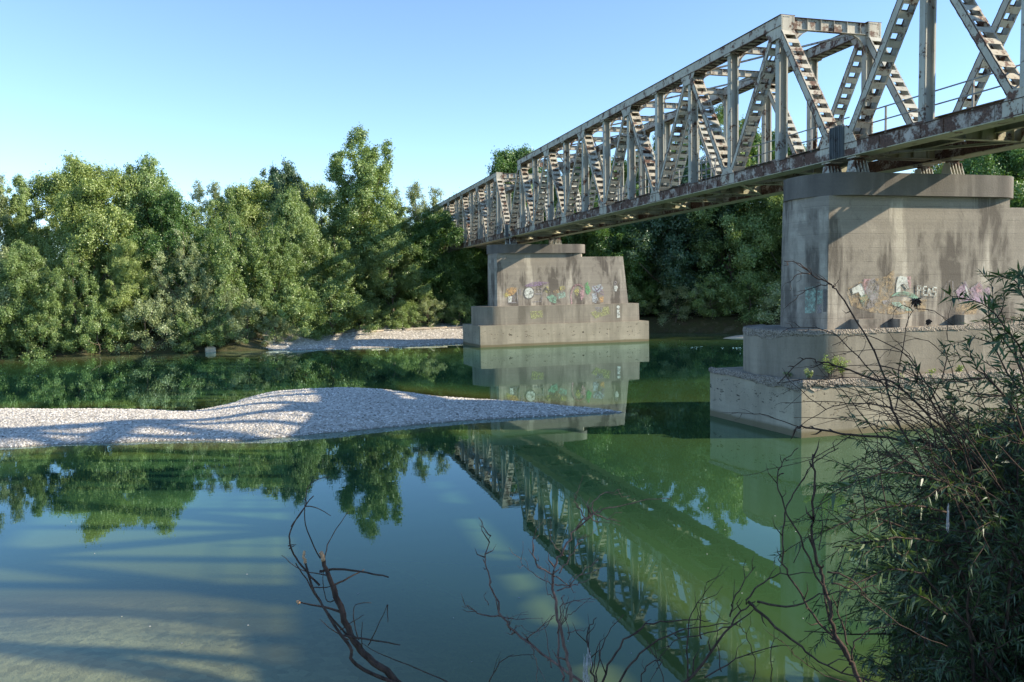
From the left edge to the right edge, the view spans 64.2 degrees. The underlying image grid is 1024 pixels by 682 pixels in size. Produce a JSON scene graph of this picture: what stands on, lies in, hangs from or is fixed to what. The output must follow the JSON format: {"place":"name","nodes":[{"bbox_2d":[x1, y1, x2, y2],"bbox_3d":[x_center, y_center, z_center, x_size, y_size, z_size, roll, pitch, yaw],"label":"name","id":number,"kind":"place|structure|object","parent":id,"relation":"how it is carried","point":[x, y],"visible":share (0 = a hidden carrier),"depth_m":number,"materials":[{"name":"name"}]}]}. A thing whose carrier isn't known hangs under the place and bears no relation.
{"place":"outdoors","nodes":[
{"label":"outdoors","id":0,"kind":"place"},
{"bbox_2d":[0,297,779,681],"bbox_3d":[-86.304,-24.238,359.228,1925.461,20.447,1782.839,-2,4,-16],"label":"ground","id":1,"kind":"structure","parent":0,"point":[144,637],"depth_m":14.19,"materials":[{"name":"soil"}]},
{"bbox_2d":[0,174,11,254],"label":"tree","id":2,"kind":"object","parent":1,"relation":"on","point":[6,216],"visible":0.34,"depth_m":82.98,"materials":[{"name":"green plant"}]},
{"bbox_2d":[0,238,14,347],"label":"willow tree","id":3,"kind":"object","parent":1,"relation":"on","point":[4,297],"visible":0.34,"depth_m":73.62,"materials":[{"name":"green plant"}]},
{"bbox_2d":[0,313,24,357],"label":"riverside bush","id":4,"kind":"object","parent":1,"relation":"on","point":[8,353],"visible":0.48,"depth_m":73.67,"materials":[{"name":"green plant"}]},
{"bbox_2d":[0,173,55,325],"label":"tree","id":5,"kind":"object","parent":1,"relation":"on","point":[23,222],"visible":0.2,"depth_m":85.03,"materials":[{"name":"green plant"}]},
{"bbox_2d":[0,237,65,352],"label":"riverside tree","id":6,"kind":"object","parent":1,"relation":"on","point":[24,270],"visible":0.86,"depth_m":73.47,"materials":[{"name":"green plant"}]},
{"bbox_2d":[3,305,77,358],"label":"riverside bush","id":7,"kind":"object","parent":1,"relation":"on","point":[30,320],"visible":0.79,"depth_m":72.99,"materials":[{"name":"green plant"}]},
{"bbox_2d":[0,167,112,321],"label":"tree","id":8,"kind":"object","parent":1,"relation":"on","point":[40,184],"visible":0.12,"depth_m":86.20,"materials":[{"name":"green plant"}]},
{"bbox_2d":[39,249,110,351],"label":"riverside tree","id":9,"kind":"object","parent":1,"relation":"on","point":[59,291],"visible":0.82,"depth_m":74.52,"materials":[{"name":"green plant"}]},
{"bbox_2d":[43,150,151,323],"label":"locust tree","id":10,"kind":"object","parent":1,"relation":"on","point":[80,213],"visible":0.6,"depth_m":78.46,"materials":[{"name":"green plant"}]},
{"bbox_2d":[69,301,134,353],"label":"riverside bush","id":11,"kind":"object","parent":1,"relation":"on","point":[105,315],"visible":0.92,"depth_m":74.17,"materials":[{"name":"green plant"}]},
{"bbox_2d":[83,237,160,343],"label":"riverside tree","id":12,"kind":"object","parent":1,"relation":"on","point":[123,264],"visible":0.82,"depth_m":76.19,"materials":[{"name":"green plant"}]},
{"bbox_2d":[96,224,162,291],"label":"tree","id":13,"kind":"object","parent":1,"relation":"on","point":[101,263],"visible":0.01,"depth_m":89.01,"materials":[{"name":"green plant"}]},
{"bbox_2d":[102,151,197,330],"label":"riverside tree","id":14,"kind":"object","parent":1,"relation":"on","point":[138,204],"visible":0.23,"depth_m":81.62,"materials":[{"name":"green plant"}]},
{"bbox_2d":[110,297,189,353],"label":"riverside bush","id":15,"kind":"object","parent":1,"relation":"on","point":[145,313],"visible":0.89,"depth_m":75.14,"materials":[{"name":"green plant"}]},
{"bbox_2d":[118,186,217,330],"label":"riverside tree","id":16,"kind":"object","parent":1,"relation":"on","point":[167,214],"visible":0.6,"depth_m":79.82,"materials":[{"name":"green plant"}]},
{"bbox_2d":[143,228,219,336],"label":"willow tree","id":17,"kind":"object","parent":1,"relation":"on","point":[201,290],"visible":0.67,"depth_m":77.01,"materials":[{"name":"green plant"}]},
{"bbox_2d":[171,305,215,352],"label":"riverside bush","id":18,"kind":"object","parent":1,"relation":"on","point":[181,324],"visible":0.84,"depth_m":75.67,"materials":[{"name":"green plant"}]},
{"bbox_2d":[154,199,239,321],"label":"tree","id":19,"kind":"object","parent":1,"relation":"on","point":[195,212],"visible":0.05,"depth_m":88.47,"materials":[{"name":"green plant"}]},
{"bbox_2d":[187,179,233,285],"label":"tree","id":20,"kind":"object","parent":1,"relation":"on","point":[199,190],"visible":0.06,"depth_m":95.99,"materials":[{"name":"green plant"}]},
{"bbox_2d":[205,346,215,351],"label":"concrete block","id":21,"kind":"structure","parent":1,"relation":"on","point":[211,349],"depth_m":75.73,"materials":[{"name":"grey concrete"}]},
{"bbox_2d":[187,309,250,346],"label":"riverside bush","id":22,"kind":"object","parent":1,"relation":"on","point":[213,324],"visible":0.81,"depth_m":76.22,"materials":[{"name":"green plant"}]},
{"bbox_2d":[194,274,246,344],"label":"willow tree","id":23,"kind":"object","parent":1,"relation":"on","point":[229,306],"visible":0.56,"depth_m":76.97,"materials":[{"name":"green plant"}]},
{"bbox_2d":[202,187,250,289],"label":"tree","id":24,"kind":"object","parent":1,"relation":"on","point":[223,202],"visible":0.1,"depth_m":91.78,"materials":[{"name":"green plant"}]},
{"bbox_2d":[184,210,275,333],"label":"riverside tree","id":25,"kind":"object","parent":1,"relation":"on","point":[224,258],"visible":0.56,"depth_m":79.30,"materials":[{"name":"green plant"}]},
{"bbox_2d":[206,176,276,302],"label":"tree","id":26,"kind":"object","parent":1,"relation":"on","point":[257,213],"visible":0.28,"depth_m":94.07,"materials":[{"name":"green plant"}]},
{"bbox_2d":[238,209,310,302],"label":"tree","id":27,"kind":"object","parent":1,"relation":"on","point":[269,219],"visible":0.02,"depth_m":91.23,"materials":[{"name":"green plant"}]},
{"bbox_2d":[236,223,318,330],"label":"riverside tree","id":28,"kind":"object","parent":1,"relation":"on","point":[280,264],"visible":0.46,"depth_m":82.24,"materials":[{"name":"green plant"}]},
{"bbox_2d":[254,154,319,224],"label":"dark tree","id":29,"kind":"object","parent":1,"relation":"on","point":[288,172],"visible":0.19,"depth_m":99.73,"materials":[{"name":"green plant"}]},
{"bbox_2d":[245,184,339,320],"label":"riverside tree","id":30,"kind":"object","parent":1,"relation":"on","point":[289,213],"visible":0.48,"depth_m":87.77,"materials":[{"name":"green plant"}]},
{"bbox_2d":[281,174,341,248],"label":"tree","id":31,"kind":"object","parent":1,"relation":"on","point":[313,190],"visible":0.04,"depth_m":106.18,"materials":[{"name":"green plant"}]},
{"bbox_2d":[0,387,635,451],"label":"gravel bar","id":32,"kind":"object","parent":1,"relation":"on","point":[267,439],"visible":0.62,"depth_m":32.92,"materials":[{"name":"grey gravel"}]},
{"bbox_2d":[0,387,620,446],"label":"pebbles","id":33,"kind":"object","parent":32,"relation":"on","point":[245,400],"visible":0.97,"depth_m":34.26,"materials":[{"name":"grey gravel"}]},
{"bbox_2d":[300,205,349,313],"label":"tree","id":34,"kind":"object","parent":1,"relation":"on","point":[326,235],"visible":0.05,"depth_m":95.84,"materials":[{"name":"green plant"}]},
{"bbox_2d":[300,235,377,331],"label":"riverside tree","id":35,"kind":"object","parent":1,"relation":"on","point":[340,269],"visible":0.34,"depth_m":90.92,"materials":[{"name":"green plant"}]},
{"bbox_2d":[312,124,400,323],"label":"poplar tree","id":36,"kind":"object","parent":1,"relation":"on","point":[366,190],"visible":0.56,"depth_m":94.94,"materials":[{"name":"green plant"}]},
{"bbox_2d":[263,323,462,349],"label":"gravel bank","id":37,"kind":"structure","parent":1,"relation":"on","point":[340,343],"depth_m":82.90,"materials":[{"name":"grey gravel"}]},
{"bbox_2d":[217,296,275,344],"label":"riverside bush","id":38,"kind":"object","parent":37,"relation":"on","point":[245,310],"visible":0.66,"depth_m":77.85,"materials":[{"name":"green plant"}]},
{"bbox_2d":[254,313,299,345],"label":"riverside bush","id":39,"kind":"object","parent":37,"relation":"on","point":[281,323],"visible":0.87,"depth_m":79.20,"materials":[{"name":"green plant"}]},
{"bbox_2d":[246,278,324,340],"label":"riverside bush","id":40,"kind":"object","parent":37,"relation":"on","point":[300,305],"visible":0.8,"depth_m":80.84,"materials":[{"name":"green plant"}]},
{"bbox_2d":[295,275,383,336],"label":"riverside bush","id":41,"kind":"object","parent":37,"relation":"on","point":[330,289],"visible":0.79,"depth_m":85.30,"materials":[{"name":"green plant"}]},
{"bbox_2d":[257,323,462,349],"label":"pebbles","id":42,"kind":"object","parent":37,"relation":"on","point":[379,340],"visible":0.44,"depth_m":83.68,"materials":[{"name":"grey gravel"}]},
{"bbox_2d":[349,302,391,330],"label":"riverside bush","id":43,"kind":"object","parent":37,"relation":"on","point":[370,306],"visible":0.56,"depth_m":91.22,"materials":[{"name":"green plant"}]},
{"bbox_2d":[382,298,427,329],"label":"riverside bush","id":44,"kind":"object","parent":37,"relation":"on","point":[398,321],"visible":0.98,"depth_m":92.60,"materials":[{"name":"green plant"}]},
{"bbox_2d":[402,324,446,330],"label":"driftwood log","id":45,"kind":"object","parent":37,"relation":"on","point":[410,329],"visible":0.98,"depth_m":91.83,"materials":[{"name":"brown wood"}]},
{"bbox_2d":[403,297,448,327],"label":"riverside bush","id":46,"kind":"object","parent":37,"relation":"on","point":[425,308],"visible":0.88,"depth_m":94.79,"materials":[{"name":"green plant"}]},
{"bbox_2d":[281,476,447,681],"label":"broken branch","id":47,"kind":"object","parent":1,"relation":"on","point":[371,660],"visible":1,"depth_m":3.49,"materials":[{"name":"brown plant"}]},
{"bbox_2d":[360,194,411,319],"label":"poplar tree","id":48,"kind":"object","parent":1,"relation":"on","point":[401,213],"visible":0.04,"depth_m":100.66,"materials":[{"name":"green plant"}]},
{"bbox_2d":[9,249,780,329],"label":"understorey","id":49,"kind":"object","parent":1,"relation":"on","point":[723,272],"visible":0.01,"depth_m":95.29,"materials":[{"name":"green plant"}]},
{"bbox_2d":[362,216,433,324],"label":"riverside tree","id":50,"kind":"object","parent":1,"relation":"on","point":[388,279],"visible":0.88,"depth_m":94.38,"materials":[{"name":"green plant"}]},
{"bbox_2d":[392,179,445,310],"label":"poplar tree","id":51,"kind":"object","parent":1,"relation":"on","point":[422,209],"visible":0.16,"depth_m":102.50,"materials":[{"name":"green plant"}]},
{"bbox_2d":[400,210,487,322],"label":"riverside tree","id":52,"kind":"object","parent":1,"relation":"on","point":[434,235],"visible":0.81,"depth_m":98.73,"materials":[{"name":"green plant"}]},
{"bbox_2d":[436,292,474,325],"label":"riverside bush","id":53,"kind":"object","parent":1,"relation":"on","point":[455,307],"visible":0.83,"depth_m":97.12,"materials":[{"name":"green plant"}]},
{"bbox_2d":[433,236,487,314],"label":"riverside tree","id":54,"kind":"object","parent":1,"relation":"on","point":[473,294],"visible":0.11,"depth_m":108.92,"materials":[{"name":"green plant"}]},
{"bbox_2d":[465,230,503,303],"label":"riverside tree","id":55,"kind":"object","parent":1,"relation":"on","point":[482,285],"visible":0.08,"depth_m":107.27,"materials":[{"name":"green plant"}]},
{"bbox_2d":[460,187,516,300],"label":"tree","id":56,"kind":"object","parent":1,"relation":"on","point":[512,193],"depth_m":113.75,"materials":[{"name":"green plant"}]},
{"bbox_2d":[459,143,546,208],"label":"broad tree","id":57,"kind":"object","parent":1,"relation":"on","point":[506,161],"visible":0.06,"depth_m":123.52,"materials":[{"name":"green plant"}]},
{"bbox_2d":[461,518,582,681],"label":"curved twig","id":58,"kind":"object","parent":1,"relation":"on","point":[528,641],"visible":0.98,"depth_m":3.30,"materials":[{"name":"brown wood"}]},
{"bbox_2d":[463,244,648,347],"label":"bridge pier","id":59,"kind":"structure","parent":1,"relation":"on","point":[550,294],"depth_m":78.04,"materials":[{"name":"concrete"}]},
{"bbox_2d":[430,172,553,252],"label":"truss span","id":60,"kind":"object","parent":59,"relation":"on","point":[471,200],"visible":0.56,"depth_m":89.43,"materials":[{"name":"paint"}]},
{"bbox_2d":[528,178,622,256],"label":"riverside tree","id":61,"kind":"object","parent":1,"relation":"on","point":[571,239],"visible":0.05,"depth_m":98.16,"materials":[{"name":"green plant"}]},
{"bbox_2d":[572,617,603,681],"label":"snagged twig","id":62,"kind":"object","parent":1,"relation":"on","point":[587,642],"visible":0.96,"depth_m":2.90,"materials":[{"name":"brown wood"}]},
{"bbox_2d":[583,648,591,681],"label":"plant fluff","id":63,"kind":"object","parent":62,"relation":"hanging from","point":[585,665],"visible":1,"depth_m":2.89,"materials":[{"name":"white plant"}]},
{"bbox_2d":[509,477,669,681],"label":"twiggy stem","id":64,"kind":"object","parent":1,"relation":"on","point":[559,622],"visible":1,"depth_m":3.10,"materials":[{"name":"red plant"}]},
{"bbox_2d":[560,157,646,234],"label":"tree","id":65,"kind":"object","parent":1,"relation":"on","point":[625,167],"visible":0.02,"depth_m":108.59,"materials":[{"name":"green plant"}]},
{"bbox_2d":[576,183,672,307],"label":"riverside tree","id":66,"kind":"object","parent":1,"relation":"on","point":[607,244],"visible":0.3,"depth_m":95.68,"materials":[{"name":"green plant"}]},
{"bbox_2d":[611,155,647,184],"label":"tree","id":67,"kind":"object","parent":1,"relation":"on","point":[625,174],"depth_m":114.01,"materials":[{"name":"green plant"}]},
{"bbox_2d":[626,281,658,314],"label":"riverside bush","id":68,"kind":"object","parent":1,"relation":"on","point":[634,294],"visible":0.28,"depth_m":94.44,"materials":[{"name":"green plant"}]},
{"bbox_2d":[641,297,661,313],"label":"tree","id":69,"kind":"object","parent":1,"relation":"on","point":[656,306],"visible":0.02,"depth_m":103.89,"materials":[{"name":"green plant"}]},
{"bbox_2d":[636,131,687,231],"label":"poplar tree","id":70,"kind":"object","parent":1,"relation":"on","point":[653,144],"depth_m":108.29,"materials":[{"name":"green plant"}]},
{"bbox_2d":[639,284,716,325],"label":"riverside bush","id":71,"kind":"object","parent":1,"relation":"on","point":[683,294],"visible":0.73,"depth_m":93.94,"materials":[{"name":"green plant"}]},
{"bbox_2d":[618,165,741,315],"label":"dark tree","id":72,"kind":"object","parent":1,"relation":"on","point":[676,250],"visible":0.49,"depth_m":94.91,"materials":[{"name":"green plant"}]},
{"bbox_2d":[664,220,735,307],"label":"tree","id":73,"kind":"object","parent":1,"relation":"on","point":[695,272],"visible":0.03,"depth_m":101.05,"materials":[{"name":"green plant"}]},
{"bbox_2d":[674,104,744,169],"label":"poplar tree","id":74,"kind":"object","parent":1,"relation":"on","point":[720,116],"depth_m":106.89,"materials":[{"name":"green plant"}]},
{"bbox_2d":[675,270,751,317],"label":"riverside bush","id":75,"kind":"object","parent":1,"relation":"on","point":[705,291],"visible":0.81,"depth_m":92.40,"materials":[{"name":"green plant"}]},
{"bbox_2d":[681,152,782,314],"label":"riverside tree","id":76,"kind":"object","parent":1,"relation":"on","point":[740,241],"visible":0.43,"depth_m":93.47,"materials":[{"name":"green plant"}]},
{"bbox_2d":[595,557,877,681],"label":"arching twigs","id":77,"kind":"object","parent":1,"relation":"on","point":[694,673],"visible":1,"depth_m":2.80,"materials":[{"name":"brown wood"}]},
{"bbox_2d":[700,267,780,326],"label":"riverside bush","id":78,"kind":"object","parent":1,"relation":"on","point":[749,277],"visible":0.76,"depth_m":89.44,"materials":[{"name":"green plant"}]},
{"bbox_2d":[685,126,805,305],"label":"tree","id":79,"kind":"object","parent":1,"relation":"on","point":[756,141],"visible":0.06,"depth_m":97.75,"materials":[{"name":"green plant"}]},
{"bbox_2d":[750,194,782,313],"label":"riverside tree","id":80,"kind":"object","parent":1,"relation":"on","point":[770,240],"visible":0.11,"depth_m":91.93,"materials":[{"name":"green plant"}]},
{"bbox_2d":[753,277,780,324],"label":"riverside bush","id":81,"kind":"object","parent":1,"relation":"on","point":[768,299],"visible":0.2,"depth_m":86.25,"materials":[{"name":"green plant"}]},
{"bbox_2d":[709,172,1023,437],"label":"bridge pier","id":82,"kind":"structure","parent":1,"relation":"on","point":[888,244],"depth_m":31.01,"materials":[{"name":"concrete"}]},
{"bbox_2d":[506,14,944,243],"bbox_3d":[8.552,-11.622,55.689,5.300,7.500,48.560,-2,4,-16],"label":"truss span","id":83,"kind":"object","parent":82,"relation":"on","point":[733,179],"visible":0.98,"depth_m":44.00,"materials":[{"name":"paint"}]},
{"bbox_2d":[804,368,812,378],"bbox_3d":[10.583,1.200,29.103,0.346,0.490,0.302,1,4,28],"label":"weed","id":84,"kind":"object","parent":82,"relation":"on","point":[809,375],"visible":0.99,"depth_m":29.05,"materials":[{"name":"green plant"}]},
{"bbox_2d":[821,354,838,378],"bbox_3d":[11.447,0.911,29.331,0.790,1.008,0.698,0,4,14],"label":"weed","id":85,"kind":"object","parent":82,"relation":"on","point":[827,367],"visible":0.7,"depth_m":29.33,"materials":[{"name":"green plant"}]},
{"bbox_2d":[835,357,850,376],"bbox_3d":[11.888,0.970,29.427,0.660,0.860,0.655,-2,4,-16],"label":"weed","id":86,"kind":"object","parent":82,"relation":"on","point":[842,362],"visible":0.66,"depth_m":29.40,"materials":[{"name":"green plant"}]},
{"bbox_2d":[836,0,1023,173],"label":"truss span","id":87,"kind":"object","parent":82,"relation":"on","point":[956,136],"visible":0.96,"depth_m":28.68,"materials":[{"name":"paint"}]},
{"bbox_2d":[955,365,963,371],"bbox_3d":[16.886,1.100,30.769,0.300,0.486,0.302,-1,4,-3],"label":"weed","id":88,"kind":"object","parent":82,"relation":"on","point":[959,369],"visible":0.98,"depth_m":30.73,"materials":[{"name":"green plant"}]},
{"bbox_2d":[772,262,1023,681],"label":"willow bush","id":89,"kind":"object","parent":1,"relation":"on","point":[973,620],"visible":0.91,"depth_m":4.53,"materials":[{"name":"green plant"}]},
{"bbox_2d":[489,409,891,681],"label":"stalk","id":90,"kind":"object","parent":89,"relation":"attached to","point":[888,517],"visible":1,"depth_m":4.00,"materials":[{"name":"brown plant"}]},
{"bbox_2d":[763,440,945,681],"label":"forked branch","id":91,"kind":"object","parent":89,"relation":"attached to","point":[840,643],"visible":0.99,"depth_m":3.60,"materials":[{"name":"brown plant"}]},
{"bbox_2d":[724,260,1023,529],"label":"arching branch","id":92,"kind":"object","parent":89,"relation":"attached to","point":[893,412],"visible":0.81,"depth_m":4.60,"materials":[{"name":"brown plant"}]},
{"bbox_2d":[911,298,921,308],"bbox_3d":[2.231,-0.210,4.507,0.060,0.062,0.057,-1,4,7],"label":"seed head","id":93,"kind":"object","parent":92,"relation":"attached to","point":[916,302],"visible":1,"depth_m":4.50},
{"bbox_2d":[778,328,1023,588],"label":"twig fan","id":94,"kind":"object","parent":89,"relation":"attached to","point":[942,440],"visible":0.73,"depth_m":4.33},
{"bbox_2d":[946,506,948,531],"bbox_3d":[2.191,0.889,4.101,0.015,0.148,0.031,1,4,31],"label":"plant fluff","id":95,"kind":"object","parent":89,"relation":"hanging from","point":[947,522],"visible":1,"depth_m":4.10,"materials":[{"name":"white plant"}]},
{"bbox_2d":[911,158,968,173],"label":"riverside tree","id":96,"kind":"object","parent":1,"relation":"on","point":[936,168],"depth_m":95.90,"materials":[{"name":"green plant"}]},
{"bbox_2d":[959,147,1023,207],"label":"tree","id":97,"kind":"object","parent":1,"relation":"on","point":[1008,163],"visible":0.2,"depth_m":81.07,"materials":[{"name":"green plant"}]},
{"bbox_2d":[0,333,1020,681],"bbox_3d":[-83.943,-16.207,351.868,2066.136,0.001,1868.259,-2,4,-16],"label":"water","id":98,"kind":"structure","parent":0,"point":[410,507],"depth_m":20.32,"materials":[{"name":"green liquid"}]},
{"bbox_2d":[0,0,1020,258],"label":"sky","id":99,"kind":"structure","parent":0,"point":[221,90],"materials":[{"name":"blue"}]},
{"bbox_2d":[726,335,742,337],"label":"sand spit","id":100,"kind":"structure","parent":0,"point":[739,336],"depth_m":82.70,"materials":[{"name":"grey sand"}]}
]}

